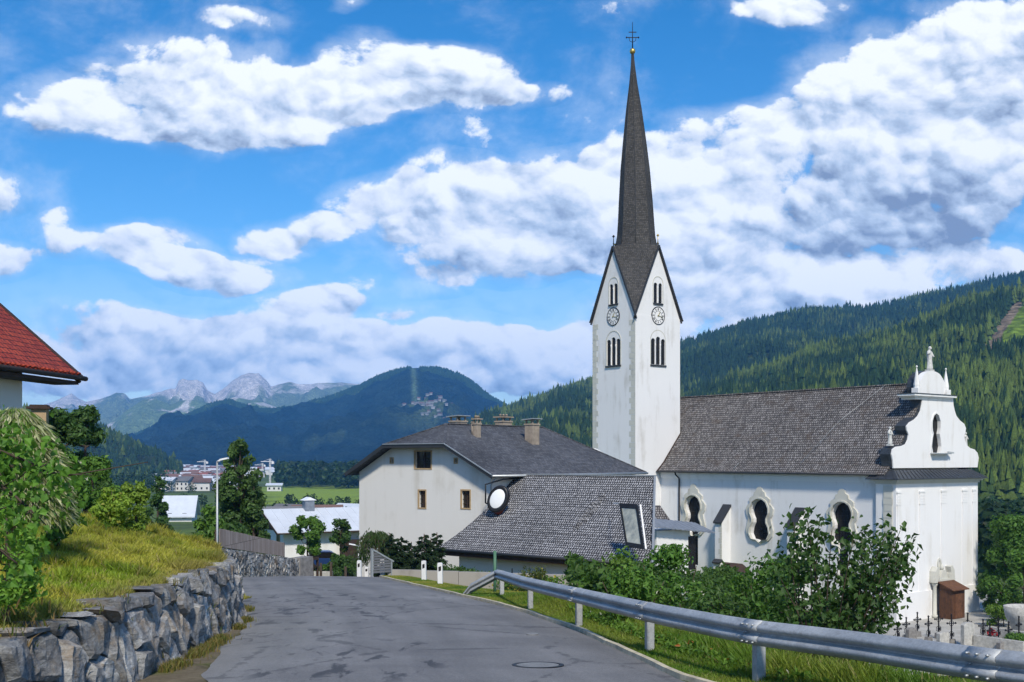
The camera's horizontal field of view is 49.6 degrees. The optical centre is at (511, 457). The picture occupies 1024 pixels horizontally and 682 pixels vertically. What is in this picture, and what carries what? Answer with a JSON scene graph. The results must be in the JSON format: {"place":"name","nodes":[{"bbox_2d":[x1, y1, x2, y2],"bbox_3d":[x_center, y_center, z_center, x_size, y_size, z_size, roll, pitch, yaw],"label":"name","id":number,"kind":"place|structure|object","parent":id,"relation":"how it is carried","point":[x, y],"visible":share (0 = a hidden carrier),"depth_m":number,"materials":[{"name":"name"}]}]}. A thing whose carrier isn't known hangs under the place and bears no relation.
{"place":"outdoors","nodes":[
{"label":"outdoors","id":0,"kind":"place"},
{"bbox_2d":[73,440,182,470],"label":"wooded spur","id":1,"kind":"structure","parent":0,"point":[143,458],"depth_m":1148.09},
{"bbox_2d":[22,403,182,481],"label":"spur forest","id":2,"kind":"object","parent":1,"relation":"on","point":[115,438],"visible":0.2,"depth_m":1148.41,"materials":[{"name":"plant"}]},
{"bbox_2d":[107,397,276,434],"bbox_3d":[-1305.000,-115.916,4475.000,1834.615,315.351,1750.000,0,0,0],"label":"green foothills","id":3,"kind":"structure","parent":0,"point":[142,414],"depth_m":4778.33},
{"bbox_2d":[44,373,359,424],"bbox_3d":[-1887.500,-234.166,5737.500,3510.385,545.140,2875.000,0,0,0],"label":"distant peaks","id":4,"kind":"object","parent":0,"point":[248,386],"visible":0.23,"depth_m":6214.51,"materials":[{"name":"stone"}]},
{"bbox_2d":[123,368,501,469],"bbox_3d":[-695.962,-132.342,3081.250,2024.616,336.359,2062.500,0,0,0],"label":"blue mountain","id":5,"kind":"structure","parent":0,"point":[364,423],"depth_m":2672.64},
{"bbox_2d":[133,365,507,434],"bbox_3d":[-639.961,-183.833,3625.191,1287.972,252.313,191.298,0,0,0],"label":"blue mountain forest","id":6,"kind":"object","parent":5,"relation":"on","point":[478,389],"visible":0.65,"depth_m":3587.94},
{"bbox_2d":[201,576,684,681],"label":"road","id":7,"kind":"structure","parent":0,"point":[335,629],"depth_m":17.25,"materials":[{"name":"asphalt"}]},
{"bbox_2d":[512,662,563,667],"bbox_3d":[0.330,2.664,14.149,0.670,0.104,0.672,0,0,0],"label":"manhole cover","id":8,"kind":"object","parent":7,"relation":"on","point":[538,664],"visible":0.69,"depth_m":14.14,"materials":[{"name":"metal"}]},
{"bbox_2d":[0,0,1023,406],"label":"sky","id":9,"kind":"structure","parent":0,"point":[214,193],"materials":[{"name":"blue"}]},
{"bbox_2d":[73,470,1022,681],"bbox_3d":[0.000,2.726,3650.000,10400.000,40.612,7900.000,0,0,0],"label":"ground","id":10,"kind":"structure","parent":0,"point":[194,671],"depth_m":424.34,"materials":[{"name":"plant"}]},
{"bbox_2d":[26,404,52,423],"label":"brick outbuilding","id":11,"kind":"structure","parent":10,"relation":"on","point":[42,411],"depth_m":58.11,"materials":[{"name":"beige brick"}]},
{"bbox_2d":[0,405,82,552],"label":"weeping willow","id":12,"kind":"object","parent":10,"relation":"on","point":[29,420],"visible":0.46,"depth_m":14.80,"materials":[{"name":"green plant"}]},
{"bbox_2d":[0,303,87,409],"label":"red roof house","id":13,"kind":"structure","parent":10,"relation":"on","point":[24,348],"depth_m":42.74,"materials":[{"name":"tile"}]},
{"bbox_2d":[41,454,90,545],"bbox_3d":[-6.952,0.599,16.998,0.888,1.502,0.867,0,0,0],"label":"bush","id":14,"kind":"object","parent":10,"relation":"on","point":[55,537],"visible":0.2,"depth_m":16.93,"materials":[{"name":"green plant"}]},
{"bbox_2d":[49,407,91,469],"bbox_3d":[-24.540,0.249,59.839,3.423,6.115,3.113,0,0,0],"label":"broadleaf tree","id":15,"kind":"object","parent":10,"relation":"on","point":[73,434],"visible":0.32,"depth_m":59.84,"materials":[{"name":"green plant"}]},
{"bbox_2d":[0,405,147,600],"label":"lime tree","id":16,"kind":"object","parent":10,"relation":"on","point":[31,467],"visible":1,"depth_m":7.16,"materials":[{"name":"green plant"}]},
{"bbox_2d":[54,404,113,512],"bbox_3d":[-23.828,0.252,61.860,3.650,6.529,2.884,0,0,0],"label":"broadleaf tree","id":17,"kind":"object","parent":10,"relation":"on","point":[87,415],"visible":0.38,"depth_m":61.83,"materials":[{"name":"green plant"}]},
{"bbox_2d":[72,473,102,513],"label":"bush","id":18,"kind":"object","parent":10,"relation":"on","point":[93,497],"visible":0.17,"depth_m":29.91,"materials":[{"name":"green plant"}]},
{"bbox_2d":[75,455,121,508],"bbox_3d":[-17.238,1.242,45.942,2.168,2.738,2.122,0,0,32],"label":"broadleaf tree","id":19,"kind":"object","parent":10,"relation":"on","point":[95,462],"visible":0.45,"depth_m":45.65,"materials":[{"name":"green plant"}]},
{"bbox_2d":[88,487,134,531],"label":"bush","id":20,"kind":"object","parent":10,"relation":"on","point":[107,501],"visible":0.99,"depth_m":24.39,"materials":[{"name":"green plant"}]},
{"bbox_2d":[0,567,239,681],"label":"joint grass","id":21,"kind":"structure","parent":10,"relation":"on","point":[49,611],"depth_m":10.54,"materials":[{"name":"plant"}]},
{"bbox_2d":[0,556,246,681],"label":"boulder wall","id":22,"kind":"structure","parent":10,"relation":"on","point":[110,639],"depth_m":12.78,"materials":[{"name":"stone"}]},
{"bbox_2d":[2,562,258,672],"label":"wall foot grass","id":23,"kind":"structure","parent":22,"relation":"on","point":[207,646],"depth_m":15.81,"materials":[{"name":"plant"}]},
{"bbox_2d":[0,511,251,636],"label":"bank grass","id":24,"kind":"structure","parent":10,"relation":"on","point":[99,559],"depth_m":16.63,"materials":[{"name":"plant"}]},
{"bbox_2d":[0,494,50,621],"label":"bush","id":25,"kind":"object","parent":24,"relation":"on","point":[11,593],"visible":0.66,"depth_m":10.38,"materials":[{"name":"green plant"}]},
{"bbox_2d":[120,479,150,531],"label":"bush","id":26,"kind":"object","parent":10,"relation":"on","point":[139,493],"visible":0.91,"depth_m":24.89,"materials":[{"name":"green plant"}]},
{"bbox_2d":[143,475,174,532],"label":"broadleaf tree","id":27,"kind":"object","parent":10,"relation":"on","point":[162,508],"visible":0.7,"depth_m":89.69,"materials":[{"name":"green plant"}]},
{"bbox_2d":[162,495,200,521],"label":"house","id":28,"kind":"structure","parent":10,"relation":"on","point":[184,508],"depth_m":296.92,"materials":[{"name":"white metal"}]},
{"bbox_2d":[175,476,193,490],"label":"house","id":29,"kind":"structure","parent":10,"relation":"on","point":[182,482],"depth_m":717.73,"materials":[{"name":"white paint"}]},
{"bbox_2d":[192,478,211,490],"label":"house","id":30,"kind":"structure","parent":10,"relation":"on","point":[203,484],"depth_m":716.87,"materials":[{"name":"white paint"}]},
{"bbox_2d":[193,503,226,542],"bbox_3d":[-16.766,4.364,61.888,2.368,3.677,2.735,0,0,0],"label":"broadleaf tree","id":31,"kind":"object","parent":10,"relation":"on","point":[208,514],"visible":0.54,"depth_m":61.75,"materials":[{"name":"green plant"}]},
{"bbox_2d":[216,457,228,541],"bbox_3d":[-10.964,2.450,41.904,0.540,4.940,0.189,0,0,15],"label":"street lamp","id":32,"kind":"object","parent":10,"relation":"on","point":[219,460],"visible":0.67,"depth_m":41.97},
{"bbox_2d":[218,522,246,550],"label":"broadleaf tree","id":33,"kind":"object","parent":10,"relation":"on","point":[235,527],"visible":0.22,"depth_m":59.48,"materials":[{"name":"green plant"}]},
{"bbox_2d":[109,459,359,492],"bbox_3d":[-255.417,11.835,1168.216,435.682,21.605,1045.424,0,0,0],"label":"valley woods","id":34,"kind":"object","parent":10,"relation":"on","point":[300,473],"visible":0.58,"depth_m":811.61,"materials":[{"name":"green plant"}]},
{"bbox_2d":[199,437,287,557],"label":"conifer","id":35,"kind":"object","parent":10,"relation":"on","point":[231,498],"visible":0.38,"depth_m":69.24,"materials":[{"name":"green plant"}]},
{"bbox_2d":[240,477,270,553],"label":"conifer","id":36,"kind":"object","parent":10,"relation":"on","point":[251,495],"visible":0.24,"depth_m":68.81,"materials":[{"name":"green plant"}]},
{"bbox_2d":[222,548,312,576],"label":"rubble wall","id":37,"kind":"structure","parent":10,"relation":"on","point":[251,564],"depth_m":55.29,"materials":[{"name":"stone"}]},
{"bbox_2d":[215,529,284,556],"bbox_3d":[-12.450,4.323,53.498,0.184,2.440,10.098,0,0,5],"label":"board fence","id":38,"kind":"object","parent":37,"relation":"on","point":[236,540],"visible":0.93,"depth_m":52.58,"materials":[{"name":"grey wood"}]},
{"bbox_2d":[265,483,283,490],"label":"house","id":39,"kind":"structure","parent":10,"relation":"on","point":[274,486],"depth_m":716.17,"materials":[{"name":"paint"}]},
{"bbox_2d":[288,515,326,555],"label":"garden tree","id":40,"kind":"object","parent":10,"relation":"on","point":[317,528],"visible":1,"depth_m":79.71,"materials":[{"name":"green plant"}]},
{"bbox_2d":[261,497,358,559],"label":"bungalow","id":41,"kind":"object","parent":10,"relation":"on","point":[281,521],"visible":0.25,"depth_m":102.54,"materials":[{"name":"paint"}]},
{"bbox_2d":[309,550,348,569],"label":"parked car","id":42,"kind":"object","parent":10,"relation":"on","point":[324,556],"visible":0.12,"depth_m":87.17,"materials":[{"name":"blue metal"}]},
{"bbox_2d":[326,555,343,575],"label":"bush","id":43,"kind":"object","parent":10,"relation":"on","point":[335,566],"visible":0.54,"depth_m":73.58,"materials":[{"name":"green plant"}]},
{"bbox_2d":[329,518,351,560],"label":"garden tree","id":44,"kind":"object","parent":10,"relation":"on","point":[340,535],"visible":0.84,"depth_m":81.90,"materials":[{"name":"green plant"}]},
{"bbox_2d":[333,555,356,576],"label":"bush","id":45,"kind":"object","parent":10,"relation":"on","point":[343,560],"visible":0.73,"depth_m":72.63,"materials":[{"name":"green plant"}]},
{"bbox_2d":[349,527,397,576],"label":"weeping shrub","id":46,"kind":"object","parent":10,"relation":"on","point":[376,540],"visible":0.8,"depth_m":49.65,"materials":[{"name":"green plant"}]},
{"bbox_2d":[370,548,393,576],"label":"slatted gate","id":47,"kind":"structure","parent":10,"relation":"on","point":[377,554],"depth_m":46.79,"materials":[{"name":"grey wood"}]},
{"bbox_2d":[369,533,408,576],"bbox_3d":[-5.450,4.509,49.595,2.014,2.266,1.945,0,0,0],"label":"juniper","id":48,"kind":"object","parent":10,"relation":"on","point":[393,546],"visible":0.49,"depth_m":49.47,"materials":[{"name":"green plant"}]},
{"bbox_2d":[378,547,412,576],"bbox_3d":[-5.189,4.832,49.672,2.156,1.716,1.732,0,0,15],"label":"juniper","id":49,"kind":"object","parent":10,"relation":"on","point":[401,561],"visible":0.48,"depth_m":49.44,"materials":[{"name":"green plant"}]},
{"bbox_2d":[395,536,414,569],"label":"juniper","id":50,"kind":"object","parent":10,"relation":"on","point":[405,548],"visible":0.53,"depth_m":49.93,"materials":[{"name":"green plant"}]},
{"bbox_2d":[406,534,437,569],"bbox_3d":[-3.839,4.614,49.603,2.200,2.438,1.898,0,0,0],"label":"juniper","id":51,"kind":"object","parent":10,"relation":"on","point":[421,548],"visible":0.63,"depth_m":49.47,"materials":[{"name":"green plant"}]},
{"bbox_2d":[418,537,444,569],"bbox_3d":[-3.618,4.787,50.191,1.641,2.391,1.652,0,0,25],"label":"juniper","id":52,"kind":"object","parent":10,"relation":"on","point":[436,552],"visible":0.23,"depth_m":50.06,"materials":[{"name":"green plant"}]},
{"bbox_2d":[429,532,447,567],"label":"juniper","id":53,"kind":"object","parent":10,"relation":"on","point":[442,554],"visible":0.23,"depth_m":50.57,"materials":[{"name":"green plant"}]},
{"bbox_2d":[437,563,442,583],"bbox_3d":[-2.439,3.988,37.653,0.187,0.862,0.130,0,0,8],"label":"delineator post","id":54,"kind":"object","parent":10,"relation":"on","point":[440,573],"visible":0.76,"depth_m":37.60,"materials":[{"name":"white paint"}]},
{"bbox_2d":[425,558,489,571],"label":"hedge","id":55,"kind":"object","parent":10,"relation":"on","point":[457,568],"visible":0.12,"depth_m":48.98,"materials":[{"name":"green plant"}]},
{"bbox_2d":[387,568,572,591],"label":"garden wall","id":56,"kind":"structure","parent":10,"relation":"on","point":[463,578],"depth_m":46.70,"materials":[{"name":"grey concrete"}]},
{"bbox_2d":[344,414,647,576],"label":"parsonage","id":57,"kind":"structure","parent":10,"relation":"on","point":[414,487],"depth_m":72.70,"materials":[{"name":"paint"}]},
{"bbox_2d":[418,489,425,508],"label":"window","id":58,"kind":"structure","parent":57,"relation":"in","point":[423,491],"depth_m":71.92,"materials":[{"name":"black glass"}]},
{"bbox_2d":[414,450,431,469],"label":"window","id":59,"kind":"structure","parent":57,"relation":"in","point":[424,457],"depth_m":71.87,"materials":[{"name":"black glass"}]},
{"bbox_2d":[460,489,470,509],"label":"window","id":60,"kind":"structure","parent":57,"relation":"in","point":[466,492],"depth_m":69.56,"materials":[{"name":"black glass"}]},
{"bbox_2d":[509,566,546,591],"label":"shrub","id":61,"kind":"object","parent":10,"relation":"on","point":[538,575],"visible":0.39,"depth_m":39.94,"materials":[{"name":"green plant"}]},
{"bbox_2d":[489,575,566,591],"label":"hedge","id":62,"kind":"object","parent":10,"relation":"on","point":[548,579],"visible":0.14,"depth_m":45.23,"materials":[{"name":"green plant"}]},
{"bbox_2d":[433,474,656,573],"bbox_3d":[3.375,4.593,62.986,15.209,7.215,6.870,0,0,40],"label":"annex","id":63,"kind":"object","parent":10,"relation":"on","point":[549,521],"visible":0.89,"depth_m":63.30,"materials":[{"name":"tile"}]},
{"bbox_2d":[485,478,514,514],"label":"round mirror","id":64,"kind":"object","parent":63,"relation":"attached to","point":[498,499],"visible":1,"depth_m":66.11,"materials":[{"name":"black paint"}]},
{"bbox_2d":[613,502,646,549],"bbox_3d":[5.869,3.563,57.549,0.928,2.485,5.552,0,0,-8],"label":"roof window","id":65,"kind":"structure","parent":63,"relation":"on","point":[631,525],"depth_m":55.86,"materials":[{"name":"glass"}]},
{"bbox_2d":[379,575,714,681],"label":"kerb","id":66,"kind":"structure","parent":10,"relation":"on","point":[673,672],"depth_m":18.03,"materials":[{"name":"concrete"}]},
{"bbox_2d":[575,571,616,592],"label":"shrub","id":67,"kind":"object","parent":10,"relation":"on","point":[580,584],"visible":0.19,"depth_m":23.47,"materials":[{"name":"green plant"}]},
{"bbox_2d":[172,493,1023,579],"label":"valley trees","id":68,"kind":"object","parent":10,"relation":"on","point":[988,507],"visible":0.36,"depth_m":173.03,"materials":[{"name":"green plant"}]},
{"bbox_2d":[601,546,645,572],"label":"shrub","id":69,"kind":"object","parent":10,"relation":"on","point":[620,561],"visible":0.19,"depth_m":24.52,"materials":[{"name":"green plant"}]},
{"bbox_2d":[599,565,671,624],"bbox_3d":[2.129,2.676,19.495,1.195,1.584,1.467,0,0,25],"label":"shrub","id":70,"kind":"object","parent":10,"relation":"on","point":[634,584],"visible":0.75,"depth_m":19.31,"materials":[{"name":"green plant"}]},
{"bbox_2d":[589,22,682,505],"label":"church tower","id":71,"kind":"structure","parent":10,"relation":"on","point":[636,319],"depth_m":113.00,"materials":[{"name":"white paint"}]},
{"bbox_2d":[605,330,620,367],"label":"sound window","id":72,"kind":"structure","parent":71,"relation":"in","point":[614,344],"depth_m":113.15,"materials":[{"name":"black glass"}]},
{"bbox_2d":[608,277,618,305],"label":"gable sound window","id":73,"kind":"structure","parent":71,"relation":"in","point":[611,287],"depth_m":113.07,"materials":[{"name":"black glass"}]},
{"bbox_2d":[653,276,662,304],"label":"gable sound window","id":74,"kind":"structure","parent":71,"relation":"in","point":[655,286],"depth_m":112.54,"materials":[{"name":"black glass"}]},
{"bbox_2d":[650,330,666,366],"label":"sound window","id":75,"kind":"structure","parent":71,"relation":"in","point":[657,339],"depth_m":112.63,"materials":[{"name":"black glass"}]},
{"bbox_2d":[642,543,696,605],"bbox_3d":[3.229,3.032,22.470,1.620,2.603,1.262,0,0,-31],"label":"shrub","id":76,"kind":"object","parent":10,"relation":"on","point":[673,556],"visible":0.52,"depth_m":22.41,"materials":[{"name":"green plant"}]},
{"bbox_2d":[650,578,709,626],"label":"shrub","id":77,"kind":"object","parent":10,"relation":"on","point":[687,588],"visible":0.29,"depth_m":19.06,"materials":[{"name":"green plant"}]},
{"bbox_2d":[382,575,983,681],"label":"verge grass","id":78,"kind":"structure","parent":10,"relation":"on","point":[715,670],"depth_m":13.78,"materials":[{"name":"plant"}]},
{"bbox_2d":[655,505,714,573],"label":"sacristy","id":79,"kind":"structure","parent":10,"relation":"on","point":[668,531],"depth_m":96.85,"materials":[{"name":"white paint"}]},
{"bbox_2d":[688,536,699,571],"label":"door","id":80,"kind":"structure","parent":79,"relation":"in","point":[691,539],"depth_m":97.90,"materials":[{"name":"black glass"}]},
{"bbox_2d":[675,586,752,634],"bbox_3d":[3.225,2.931,18.029,1.421,1.728,1.348,0,0,0],"label":"shrub","id":81,"kind":"object","parent":10,"relation":"on","point":[710,603],"visible":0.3,"depth_m":17.88,"materials":[{"name":"green plant"}]},
{"bbox_2d":[463,569,1023,681],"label":"guardrail","id":82,"kind":"object","parent":10,"relation":"on","point":[984,664],"visible":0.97,"depth_m":11.51,"materials":[{"name":"metal"}]},
{"bbox_2d":[717,572,779,649],"bbox_3d":[3.793,2.972,18.014,1.422,2.268,1.486,0,0,0],"label":"shrub","id":83,"kind":"object","parent":10,"relation":"on","point":[740,584],"visible":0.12,"depth_m":17.83,"materials":[{"name":"green plant"}]},
{"bbox_2d":[563,549,940,681],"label":"slope scrub","id":84,"kind":"object","parent":10,"relation":"on","point":[578,567],"visible":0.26,"depth_m":35.04,"materials":[{"name":"green plant"}]},
{"bbox_2d":[739,551,833,626],"bbox_3d":[4.458,2.863,17.506,1.806,2.783,1.847,0,0,0],"label":"shrub","id":85,"kind":"object","parent":10,"relation":"on","point":[763,574],"visible":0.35,"depth_m":17.35,"materials":[{"name":"green plant"}]},
{"bbox_2d":[749,554,863,663],"bbox_3d":[4.453,2.827,16.583,1.942,2.856,1.621,0,0,0],"label":"shrub","id":86,"kind":"object","parent":10,"relation":"on","point":[775,618],"visible":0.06,"depth_m":16.68,"materials":[{"name":"green plant"}]},
{"bbox_2d":[656,365,987,622],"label":"church","id":87,"kind":"structure","parent":10,"relation":"on","point":[740,473],"depth_m":98.25,"materials":[{"name":"white paint"}]},
{"bbox_2d":[681,484,705,564],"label":"window","id":88,"kind":"structure","parent":87,"relation":"in","point":[697,507],"depth_m":109.32,"materials":[{"name":"paint"}]},
{"bbox_2d":[746,486,773,543],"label":"window","id":89,"kind":"structure","parent":87,"relation":"in","point":[763,510],"depth_m":102.86,"materials":[{"name":"paint"}]},
{"bbox_2d":[826,488,857,579],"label":"window","id":90,"kind":"structure","parent":87,"relation":"in","point":[844,512],"depth_m":95.70,"materials":[{"name":"beige stone"}]},
{"bbox_2d":[925,346,933,370],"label":"statue","id":91,"kind":"object","parent":87,"relation":"on","point":[930,355],"visible":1,"depth_m":95.33,"materials":[{"name":"stone"}]},
{"bbox_2d":[747,503,922,668],"bbox_3d":[4.280,2.124,14.590,2.661,3.078,1.959,0,0,0],"label":"tall shrub","id":92,"kind":"object","parent":10,"relation":"on","point":[858,603],"visible":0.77,"depth_m":14.26,"materials":[{"name":"green plant"}]},
{"bbox_2d":[975,585,997,608],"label":"bush","id":93,"kind":"object","parent":10,"relation":"on","point":[988,600],"visible":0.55,"depth_m":96.76,"materials":[{"name":"green plant"}]},
{"bbox_2d":[976,512,1023,606],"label":"broadleaf tree","id":94,"kind":"object","parent":10,"relation":"on","point":[1008,535],"visible":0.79,"depth_m":95.48,"materials":[{"name":"green plant"}]},
{"bbox_2d":[683,310,922,376],"bbox_3d":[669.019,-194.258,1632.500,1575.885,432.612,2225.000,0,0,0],"label":"forest slope","id":95,"kind":"structure","parent":0,"point":[751,355],"depth_m":1350.20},
{"bbox_2d":[460,270,1023,447],"bbox_3d":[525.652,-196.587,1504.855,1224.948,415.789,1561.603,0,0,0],"label":"forest","id":96,"kind":"object","parent":95,"relation":"on","point":[566,410],"visible":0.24,"depth_m":1553.22,"materials":[{"name":"plant"}]},
{"bbox_2d":[873,592,1022,675],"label":"churchyard paving","id":97,"kind":"structure","parent":0,"point":[976,617],"depth_m":89.66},
{"bbox_2d":[906,627,916,638],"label":"headstone","id":98,"kind":"object","parent":97,"relation":"on","point":[911,632],"visible":0.68,"depth_m":81.85,"materials":[{"name":"stone"}]},
{"bbox_2d":[936,631,948,642],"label":"headstone","id":99,"kind":"object","parent":97,"relation":"on","point":[943,636],"visible":0.66,"depth_m":79.82,"materials":[{"name":"stone"}]},
{"bbox_2d":[938,580,968,619],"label":"wooden porch","id":100,"kind":"object","parent":97,"relation":"on","point":[952,597],"visible":0.94,"depth_m":93.39,"materials":[{"name":"brown wood"}]},
{"bbox_2d":[955,593,961,618],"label":"door","id":101,"kind":"structure","parent":100,"relation":"in","point":[958,597],"depth_m":93.42,"materials":[{"name":"brown wood"}]},
{"bbox_2d":[960,622,974,645],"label":"headstone","id":102,"kind":"object","parent":97,"relation":"on","point":[967,631],"visible":0.84,"depth_m":79.39,"materials":[{"name":"stone"}]},
{"bbox_2d":[983,603,1006,626],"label":"bush","id":103,"kind":"object","parent":97,"relation":"on","point":[996,610],"visible":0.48,"depth_m":88.97,"materials":[{"name":"green plant"}]},
{"bbox_2d":[973,635,1023,651],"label":"grave border","id":104,"kind":"object","parent":97,"relation":"on","point":[990,642],"visible":0.64,"depth_m":78.07,"materials":[{"name":"stone"}]},
{"bbox_2d":[980,626,1023,637],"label":"grave border","id":105,"kind":"object","parent":97,"relation":"on","point":[1003,633],"visible":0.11,"depth_m":82.33,"materials":[{"name":"stone"}]},
{"bbox_2d":[1003,604,1023,630],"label":"stone planter","id":106,"kind":"object","parent":97,"relation":"on","point":[1012,612],"visible":0.74,"depth_m":83.44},
{"bbox_2d":[1004,548,1023,603],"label":"broadleaf tree","id":107,"kind":"object","parent":97,"relation":"on","point":[1015,561],"visible":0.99,"depth_m":89.70,"materials":[{"name":"green plant"}]},
{"bbox_2d":[1004,631,1023,640],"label":"bush","id":108,"kind":"object","parent":97,"relation":"on","point":[1011,635],"visible":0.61,"depth_m":77.66,"materials":[{"name":"green plant"}]},
{"bbox_2d":[985,302,1023,504],"bbox_3d":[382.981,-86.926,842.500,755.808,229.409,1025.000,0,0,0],"label":"forest slope","id":109,"kind":"structure","parent":0,"point":[1012,323],"depth_m":908.99,"materials":[{"name":"plant"}]},
{"bbox_2d":[586,277,1023,502],"bbox_3d":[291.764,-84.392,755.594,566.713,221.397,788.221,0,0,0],"label":"forest","id":110,"kind":"object","parent":109,"relation":"on","point":[986,383],"visible":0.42,"depth_m":748.50,"materials":[{"name":"plant"}]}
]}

